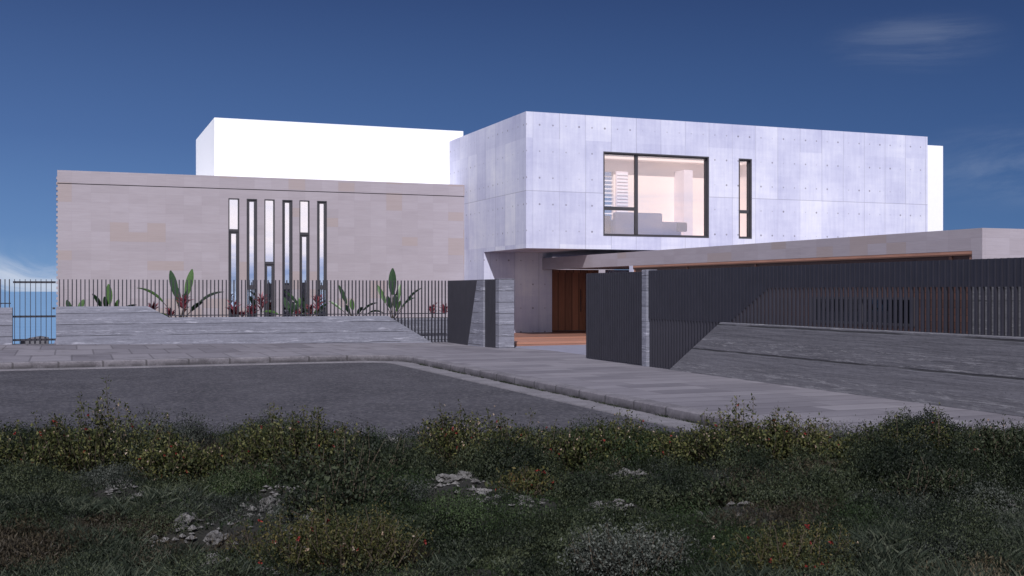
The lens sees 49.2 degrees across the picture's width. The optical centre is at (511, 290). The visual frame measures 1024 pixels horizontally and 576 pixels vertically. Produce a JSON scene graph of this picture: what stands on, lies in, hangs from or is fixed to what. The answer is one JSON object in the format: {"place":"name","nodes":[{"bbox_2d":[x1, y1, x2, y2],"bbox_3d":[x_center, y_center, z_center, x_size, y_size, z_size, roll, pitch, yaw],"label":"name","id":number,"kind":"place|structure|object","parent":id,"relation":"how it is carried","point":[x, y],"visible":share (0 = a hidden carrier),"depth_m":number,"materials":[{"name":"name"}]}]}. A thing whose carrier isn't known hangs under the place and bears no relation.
{"place":"outdoors","nodes":[
{"label":"outdoors","id":0,"kind":"place"},
{"bbox_2d":[1,292,57,343],"bbox_3d":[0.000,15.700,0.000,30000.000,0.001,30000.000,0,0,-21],"label":"sea","id":1,"kind":"structure","parent":0,"point":[20,311],"depth_m":793.97,"materials":[{"name":"liquid"}]},
{"bbox_2d":[0,362,689,438],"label":"road","id":2,"kind":"structure","parent":0,"point":[388,397],"depth_m":19.41,"materials":[{"name":"grey asphalt"}]},
{"bbox_2d":[0,361,726,431],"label":"gutter","id":3,"kind":"object","parent":2,"relation":"on","point":[666,421],"visible":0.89,"depth_m":21.04,"materials":[{"name":"concrete"}]},
{"bbox_2d":[406,361,728,430],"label":"kerb weeds","id":4,"kind":"object","parent":3,"relation":"on","point":[661,415],"visible":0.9,"depth_m":19.23,"materials":[{"name":"green plant"}]},
{"bbox_2d":[0,342,1023,436],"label":"pavement","id":5,"kind":"structure","parent":0,"point":[698,391],"depth_m":22.33,"materials":[{"name":"grey concrete"}]},
{"bbox_2d":[448,280,476,344],"bbox_3d":[-1.627,0.723,36.819,0.062,2.115,3.093,0,0,-21],"label":"slat fence","id":6,"kind":"object","parent":5,"relation":"on","point":[461,295],"visible":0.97,"depth_m":36.93,"materials":[{"name":"black metal"}]},
{"bbox_2d":[485,279,495,347],"bbox_3d":[-0.643,0.710,34.323,0.062,2.100,1.073,0,0,-21],"label":"slat fence","id":7,"kind":"object","parent":5,"relation":"on","point":[490,312],"visible":0.81,"depth_m":34.28,"materials":[{"name":"black metal"}]},
{"bbox_2d":[586,272,641,364],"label":"sliding gate","id":8,"kind":"structure","parent":5,"relation":"on","point":[613,316],"depth_m":26.49,"materials":[{"name":"black metal"}]},
{"bbox_2d":[0,429,1023,575],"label":"terrain","id":9,"kind":"structure","parent":0,"point":[199,535],"depth_m":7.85,"materials":[{"name":"green plant"}]},
{"bbox_2d":[0,425,36,473],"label":"flowering shrub","id":10,"kind":"object","parent":9,"relation":"on","point":[7,442],"visible":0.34,"depth_m":9.92,"materials":[{"name":"green plant"}]},
{"bbox_2d":[0,410,115,477],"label":"flowering shrub","id":11,"kind":"object","parent":9,"relation":"on","point":[46,430],"visible":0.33,"depth_m":9.89,"materials":[{"name":"green plant"}]},
{"bbox_2d":[23,375,179,480],"bbox_3d":[-3.620,1.239,9.904,1.311,0.989,0.719,0,0,-21],"label":"flowering shrub","id":12,"kind":"object","parent":9,"relation":"on","point":[98,448],"visible":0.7,"depth_m":9.84,"materials":[{"name":"green plant"}]},
{"bbox_2d":[106,477,133,488],"bbox_3d":[-3.220,1.609,9.165,0.211,0.148,0.307,6,-2,-17],"label":"rock","id":13,"kind":"object","parent":9,"relation":"on","point":[119,483],"visible":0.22,"depth_m":9.10,"materials":[{"name":"stone"}]},
{"bbox_2d":[121,424,223,483],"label":"flowering shrub","id":14,"kind":"object","parent":9,"relation":"on","point":[176,457],"visible":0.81,"depth_m":9.70,"materials":[{"name":"green plant"}]},
{"bbox_2d":[173,512,198,530],"bbox_3d":[-2.174,1.536,7.453,0.160,0.121,0.326,-8,0,1],"label":"rock","id":15,"kind":"object","parent":9,"relation":"on","point":[188,516],"visible":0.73,"depth_m":7.36,"materials":[{"name":"stone"}]},
{"bbox_2d":[203,552,219,559],"bbox_3d":[-1.750,1.570,6.470,0.152,0.092,0.197,0,0,-21],"label":"rock","id":16,"kind":"object","parent":9,"relation":"on","point":[213,555],"visible":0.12,"depth_m":6.45,"materials":[{"name":"stone"}]},
{"bbox_2d":[203,530,228,547],"bbox_3d":[-1.897,1.595,7.162,0.171,0.101,0.195,0,0,24],"label":"rock","id":17,"kind":"object","parent":9,"relation":"on","point":[213,533],"visible":0.75,"depth_m":7.11,"materials":[{"name":"stone"}]},
{"bbox_2d":[200,414,305,475],"bbox_3d":[-2.276,1.403,9.900,1.007,0.655,0.666,0,0,-21],"label":"flowering shrub","id":18,"kind":"object","parent":9,"relation":"on","point":[243,445],"visible":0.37,"depth_m":9.83,"materials":[{"name":"green plant"}]},
{"bbox_2d":[259,497,282,509],"bbox_3d":[-1.800,1.574,8.249,0.230,0.119,0.231,0,0,44],"label":"rock","id":19,"kind":"object","parent":9,"relation":"on","point":[268,499],"visible":0.45,"depth_m":8.18,"materials":[{"name":"stone"}]},
{"bbox_2d":[234,401,368,472],"bbox_3d":[-1.843,1.342,9.849,1.161,0.744,0.749,0,0,-41],"label":"flowering shrub","id":20,"kind":"object","parent":9,"relation":"on","point":[324,438],"visible":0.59,"depth_m":9.78,"materials":[{"name":"green plant"}]},
{"bbox_2d":[218,486,406,575],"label":"flowering shrub","id":21,"kind":"object","parent":9,"relation":"on","point":[298,536],"visible":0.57,"depth_m":6.21,"materials":[{"name":"green plant"}]},
{"bbox_2d":[264,421,416,488],"bbox_3d":[-1.341,1.347,8.911,1.250,0.599,0.841,0,0,-21],"label":"shrub","id":22,"kind":"object","parent":9,"relation":"on","point":[298,466],"visible":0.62,"depth_m":8.90,"materials":[{"name":"green plant"}]},
{"bbox_2d":[273,459,416,520],"bbox_3d":[-1.116,1.384,7.753,1.052,0.406,0.689,0,0,-21],"label":"shrub","id":23,"kind":"object","parent":9,"relation":"on","point":[349,492],"visible":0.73,"depth_m":7.72,"materials":[{"name":"green plant"}]},
{"bbox_2d":[287,500,437,575],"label":"flowering shrub","id":24,"kind":"object","parent":9,"relation":"on","point":[384,541],"visible":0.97,"depth_m":6.10,"materials":[{"name":"green plant"}]},
{"bbox_2d":[435,473,462,481],"bbox_3d":[-0.499,1.478,8.843,0.166,0.080,0.217,0,0,44],"label":"rock","id":25,"kind":"object","parent":9,"relation":"on","point":[446,476],"visible":0.84,"depth_m":8.80,"materials":[{"name":"stone"}]},
{"bbox_2d":[412,399,510,466],"bbox_3d":[-0.448,1.319,10.261,1.021,0.656,0.691,0,0,-21],"label":"flowering shrub","id":26,"kind":"object","parent":9,"relation":"on","point":[447,434],"visible":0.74,"depth_m":10.18,"materials":[{"name":"green plant"}]},
{"bbox_2d":[456,470,478,479],"bbox_3d":[-0.401,1.566,9.327,0.277,0.153,0.328,-5,0,-2],"label":"rock","id":27,"kind":"object","parent":9,"relation":"on","point":[463,473],"visible":0.24,"depth_m":9.26,"materials":[{"name":"stone"}]},
{"bbox_2d":[474,488,492,494],"bbox_3d":[-0.234,1.508,8.375,0.183,0.058,0.148,0,0,-31],"label":"rock","id":28,"kind":"object","parent":9,"relation":"on","point":[480,490],"visible":0.46,"depth_m":8.35,"materials":[{"name":"stone"}]},
{"bbox_2d":[460,406,562,468],"bbox_3d":[-0.004,1.379,10.172,0.882,0.699,0.762,0,0,17],"label":"flowering shrub","id":29,"kind":"object","parent":9,"relation":"on","point":[523,437],"visible":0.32,"depth_m":10.16,"materials":[{"name":"green plant"}]},
{"bbox_2d":[0,403,1023,575],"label":"ground cover","id":30,"kind":"object","parent":9,"relation":"on","point":[653,494],"visible":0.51,"depth_m":8.40,"materials":[{"name":"green plant"}]},
{"bbox_2d":[0,410,1023,575],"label":"dry heath","id":31,"kind":"object","parent":9,"relation":"on","point":[17,547],"visible":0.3,"depth_m":6.80,"materials":[{"name":"green plant"}]},
{"bbox_2d":[7,406,1023,575],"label":"herbs","id":32,"kind":"object","parent":9,"relation":"on","point":[476,512],"visible":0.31,"depth_m":7.51,"materials":[{"name":"green plant"}]},
{"bbox_2d":[10,405,1023,568],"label":"grey scrub","id":33,"kind":"object","parent":9,"relation":"on","point":[108,474],"visible":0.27,"depth_m":8.03,"materials":[{"name":"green plant"}]},
{"bbox_2d":[484,455,561,497],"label":"flowering shrub","id":34,"kind":"object","parent":9,"relation":"on","point":[521,481],"visible":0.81,"depth_m":8.93,"materials":[{"name":"green plant"}]},
{"bbox_2d":[93,439,1013,575],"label":"rubble","id":35,"kind":"object","parent":9,"relation":"on","point":[193,527],"visible":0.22,"depth_m":8.24,"materials":[{"name":"stone"}]},
{"bbox_2d":[518,419,610,473],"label":"flowering shrub","id":36,"kind":"object","parent":9,"relation":"on","point":[573,451],"visible":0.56,"depth_m":10.28,"materials":[{"name":"green plant"}]},
{"bbox_2d":[589,501,601,507],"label":"rock","id":37,"kind":"object","parent":9,"relation":"on","point":[598,503],"visible":0.21,"depth_m":8.45,"materials":[{"name":"stone"}]},
{"bbox_2d":[572,409,658,468],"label":"flowering shrub","id":38,"kind":"object","parent":9,"relation":"on","point":[619,431],"visible":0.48,"depth_m":10.45,"materials":[{"name":"green plant"}]},
{"bbox_2d":[548,511,704,575],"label":"shrub","id":39,"kind":"object","parent":9,"relation":"on","point":[606,564],"visible":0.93,"depth_m":5.99,"materials":[{"name":"plant"}]},
{"bbox_2d":[628,426,709,466],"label":"flowering shrub","id":40,"kind":"object","parent":9,"relation":"on","point":[679,447],"visible":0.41,"depth_m":10.50,"materials":[{"name":"green plant"}]},
{"bbox_2d":[662,472,771,514],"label":"shrub","id":41,"kind":"object","parent":9,"relation":"on","point":[722,494],"visible":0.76,"depth_m":8.37,"materials":[{"name":"green plant"}]},
{"bbox_2d":[686,393,788,467],"bbox_3d":[2.119,1.315,10.444,1.040,0.705,0.713,0,0,-21],"label":"flowering shrub","id":42,"kind":"object","parent":9,"relation":"on","point":[714,439],"visible":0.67,"depth_m":10.36,"materials":[{"name":"green plant"}]},
{"bbox_2d":[691,503,873,575],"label":"flowering shrub","id":43,"kind":"object","parent":9,"relation":"on","point":[765,551],"visible":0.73,"depth_m":6.11,"materials":[{"name":"green plant"}]},
{"bbox_2d":[736,407,838,462],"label":"flowering shrub","id":44,"kind":"object","parent":9,"relation":"on","point":[781,448],"visible":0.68,"depth_m":10.34,"materials":[{"name":"green plant"}]},
{"bbox_2d":[810,431,879,464],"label":"flowering shrub","id":45,"kind":"object","parent":9,"relation":"on","point":[835,444],"visible":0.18,"depth_m":10.20,"materials":[{"name":"green plant"}]},
{"bbox_2d":[840,414,933,460],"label":"flowering shrub","id":46,"kind":"object","parent":9,"relation":"on","point":[891,428],"visible":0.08,"depth_m":10.28,"materials":[{"name":"green plant"}]},
{"bbox_2d":[858,449,975,502],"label":"shrub","id":47,"kind":"object","parent":9,"relation":"on","point":[930,480],"visible":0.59,"depth_m":8.44,"materials":[{"name":"green plant"}]},
{"bbox_2d":[883,402,980,460],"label":"flowering shrub","id":48,"kind":"object","parent":9,"relation":"on","point":[938,429],"visible":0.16,"depth_m":10.02,"materials":[{"name":"green plant"}]},
{"bbox_2d":[943,414,1023,465],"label":"flowering shrub","id":49,"kind":"object","parent":9,"relation":"on","point":[996,440],"visible":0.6,"depth_m":9.76,"materials":[{"name":"green plant"}]},
{"bbox_2d":[972,287,1020,335],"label":"concrete wall","id":50,"kind":"structure","parent":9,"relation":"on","point":[998,311],"depth_m":16.20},
{"bbox_2d":[0,0,1023,291],"label":"sky","id":51,"kind":"structure","parent":0,"point":[128,86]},
{"bbox_2d":[514,345,585,354],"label":"driveway","id":52,"kind":"structure","parent":0,"point":[577,349],"depth_m":33.54,"materials":[{"name":"concrete"}]},
{"bbox_2d":[514,331,585,347],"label":"timber deck","id":53,"kind":"structure","parent":52,"relation":"on","point":[552,338],"depth_m":37.76,"materials":[{"name":"brown wood"}]},
{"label":"ground","id":54,"kind":"structure","parent":0,"visible":0},
{"bbox_2d":[0,307,12,344],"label":"concrete wall","id":55,"kind":"structure","parent":54,"relation":"on","point":[6,325],"depth_m":33.12,"materials":[{"name":"grey concrete"}]},
{"bbox_2d":[0,279,10,307],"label":"slat fence","id":56,"kind":"object","parent":55,"relation":"on","point":[5,303],"visible":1,"depth_m":33.24,"materials":[{"name":"grey metal"}]},
{"bbox_2d":[13,279,55,343],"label":"metal gate","id":57,"kind":"structure","parent":55,"relation":"attached to","point":[35,315],"depth_m":33.50,"materials":[{"name":"black metal"}]},
{"bbox_2d":[20,336,48,343],"bbox_3d":[-14.597,1.850,34.178,0.789,0.900,0.400,0,0,-21],"label":"rock ledge","id":58,"kind":"object","parent":54,"relation":"on","point":[37,342],"visible":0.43,"depth_m":34.03,"materials":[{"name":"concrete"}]},
{"bbox_2d":[56,306,431,343],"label":"concrete wall","id":59,"kind":"structure","parent":54,"relation":"on","point":[112,325],"depth_m":35.29,"materials":[{"name":"grey concrete"}]},
{"bbox_2d":[59,279,446,341],"bbox_3d":[-7.976,0.722,36.018,12.341,2.114,0.070,0,0,-21],"label":"slat fence","id":60,"kind":"object","parent":59,"relation":"on","point":[330,314],"visible":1,"depth_m":36.39,"materials":[{"name":"black metal"}]},
{"bbox_2d":[0,354,838,436],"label":"kerb","id":61,"kind":"structure","parent":54,"relation":"on","point":[674,411],"depth_m":25.46,"materials":[{"name":"concrete"}]},
{"bbox_2d":[392,318,447,341],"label":"concrete wall","id":62,"kind":"structure","parent":54,"relation":"on","point":[399,320],"depth_m":38.80,"materials":[{"name":"grey concrete"}]},
{"bbox_2d":[468,279,484,346],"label":"concrete pier","id":63,"kind":"structure","parent":54,"relation":"on","point":[477,333],"depth_m":35.23,"materials":[{"name":"grey concrete"}]},
{"bbox_2d":[496,279,513,347],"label":"concrete pillar","id":64,"kind":"structure","parent":54,"relation":"on","point":[504,313],"depth_m":33.60,"materials":[{"name":"grey concrete"}]},
{"bbox_2d":[56,111,1023,333],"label":"modern house","id":65,"kind":"structure","parent":54,"relation":"on","point":[519,199],"depth_m":41.28,"materials":[{"name":"stone"}]},
{"bbox_2d":[552,270,598,329],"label":"door","id":66,"kind":"structure","parent":65,"relation":"in","point":[568,286],"depth_m":44.27,"materials":[{"name":"brown wood"}]},
{"bbox_2d":[605,216,610,233],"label":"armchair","id":67,"kind":"object","parent":65,"relation":"on","point":[607,224],"visible":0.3,"depth_m":40.27,"materials":[{"name":"white fabric"}]},
{"bbox_2d":[605,176,611,213],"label":"window blind","id":68,"kind":"object","parent":65,"relation":"attached to","point":[608,193],"depth_m":44.70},
{"bbox_2d":[611,212,661,234],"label":"sofa","id":69,"kind":"object","parent":65,"relation":"on","point":[648,223],"visible":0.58,"depth_m":40.48,"materials":[{"name":"fabric"}]},
{"bbox_2d":[662,222,680,234],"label":"sofa","id":70,"kind":"object","parent":65,"relation":"on","point":[668,228],"visible":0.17,"depth_m":42.54,"materials":[{"name":"fabric"}]},
{"bbox_2d":[676,222,686,231],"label":"cushion","id":71,"kind":"object","parent":65,"relation":"on","point":[681,226],"visible":1,"depth_m":41.86,"materials":[{"name":"white fabric"}]},
{"bbox_2d":[642,270,651,366],"bbox_3d":[3.086,0.767,25.073,0.280,2.465,0.225,0,0,-21],"label":"concrete post","id":72,"kind":"object","parent":54,"relation":"on","point":[645,326],"visible":0.43,"depth_m":24.96,"materials":[{"name":"grey concrete"}]},
{"bbox_2d":[669,322,1023,416],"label":"concrete wall","id":73,"kind":"structure","parent":54,"relation":"on","point":[983,373],"depth_m":17.75,"materials":[{"name":"grey concrete"}]},
{"bbox_2d":[649,257,1023,368],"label":"slat fence","id":74,"kind":"object","parent":73,"relation":"on","point":[689,309],"visible":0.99,"depth_m":19.02,"materials":[{"name":"black metal"}]},
{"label":"planting bed","id":75,"kind":"structure","parent":0,"visible":0},
{"bbox_2d":[66,299,83,306],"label":"broad leaf plant","id":76,"kind":"object","parent":75,"relation":"on","point":[82,303],"visible":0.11,"depth_m":34.71,"materials":[{"name":"green plant"}]},
{"bbox_2d":[92,284,133,305],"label":"broad leaf plant","id":77,"kind":"object","parent":75,"relation":"on","point":[108,296],"visible":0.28,"depth_m":34.98,"materials":[{"name":"green plant"}]},
{"bbox_2d":[148,302,158,309],"bbox_3d":[-11.447,0.705,35.575,0.456,0.790,0.450,0,0,-21],"label":"red cordyline","id":78,"kind":"object","parent":75,"relation":"on","point":[153,305],"visible":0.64,"depth_m":35.53,"materials":[{"name":"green plant"}]},
{"bbox_2d":[166,308,174,316],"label":"red cordyline","id":79,"kind":"object","parent":75,"relation":"on","point":[169,312],"visible":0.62,"depth_m":35.75,"materials":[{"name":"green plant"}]},
{"bbox_2d":[140,269,221,316],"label":"broad leaf plant","id":80,"kind":"object","parent":75,"relation":"on","point":[190,277],"visible":0.61,"depth_m":35.98,"materials":[{"name":"green plant"}]},
{"bbox_2d":[176,295,193,316],"bbox_3d":[-10.510,0.593,35.918,0.427,1.014,0.665,0,0,31],"label":"red cordyline","id":81,"kind":"object","parent":75,"relation":"on","point":[185,301],"visible":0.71,"depth_m":35.90,"materials":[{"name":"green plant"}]},
{"bbox_2d":[225,300,240,314],"bbox_3d":[-9.081,0.695,36.503,0.635,0.811,0.444,0,0,-21],"label":"red cordyline","id":82,"kind":"object","parent":75,"relation":"on","point":[235,308],"visible":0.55,"depth_m":36.49,"materials":[{"name":"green plant"}]},
{"bbox_2d":[244,304,258,313],"bbox_3d":[-8.552,0.735,36.743,0.552,0.730,0.379,0,0,-21],"label":"red cordyline","id":83,"kind":"object","parent":75,"relation":"on","point":[251,308],"visible":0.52,"depth_m":36.71,"materials":[{"name":"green plant"}]},
{"bbox_2d":[254,292,267,316],"bbox_3d":[-8.253,0.555,36.834,0.377,1.091,0.483,0,0,31],"label":"red cordyline","id":84,"kind":"object","parent":75,"relation":"on","point":[262,301],"visible":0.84,"depth_m":36.83,"materials":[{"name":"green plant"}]},
{"bbox_2d":[263,297,306,315],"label":"broad leaf plant","id":85,"kind":"object","parent":75,"relation":"on","point":[292,307],"visible":0.47,"depth_m":37.51,"materials":[{"name":"green plant"}]},
{"bbox_2d":[284,291,325,315],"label":"broad leaf plant","id":86,"kind":"object","parent":75,"relation":"on","point":[292,296],"visible":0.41,"depth_m":37.66,"materials":[{"name":"plant"}]},
{"bbox_2d":[306,304,314,315],"bbox_3d":[-6.756,0.745,37.418,0.374,0.711,0.317,0,0,-21],"label":"red cordyline","id":87,"kind":"object","parent":75,"relation":"on","point":[310,308],"visible":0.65,"depth_m":37.42,"materials":[{"name":"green plant"}]},
{"bbox_2d":[311,294,322,315],"bbox_3d":[-6.555,0.608,37.540,0.488,0.984,0.534,0,0,-21],"label":"red cordyline","id":88,"kind":"object","parent":75,"relation":"on","point":[314,298],"visible":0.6,"depth_m":37.51,"materials":[{"name":"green plant"}]},
{"bbox_2d":[329,285,385,315],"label":"broad leaf plant","id":89,"kind":"object","parent":75,"relation":"on","point":[351,304],"visible":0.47,"depth_m":38.23,"materials":[{"name":"green plant"}]},
{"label":"planting bed","id":90,"kind":"structure","parent":0,"visible":0},
{"bbox_2d":[378,268,420,317],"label":"broad leaf plant","id":91,"kind":"object","parent":90,"relation":"on","point":[392,275],"visible":0.53,"depth_m":38.83,"materials":[{"name":"green plant"}]},
{"bbox_2d":[429,302,436,312],"bbox_3d":[-2.780,0.747,39.000,0.319,0.706,0.367,0,0,35],"label":"red cordyline","id":92,"kind":"object","parent":90,"relation":"on","point":[433,308],"visible":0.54,"depth_m":38.99,"materials":[{"name":"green plant"}]}
]}

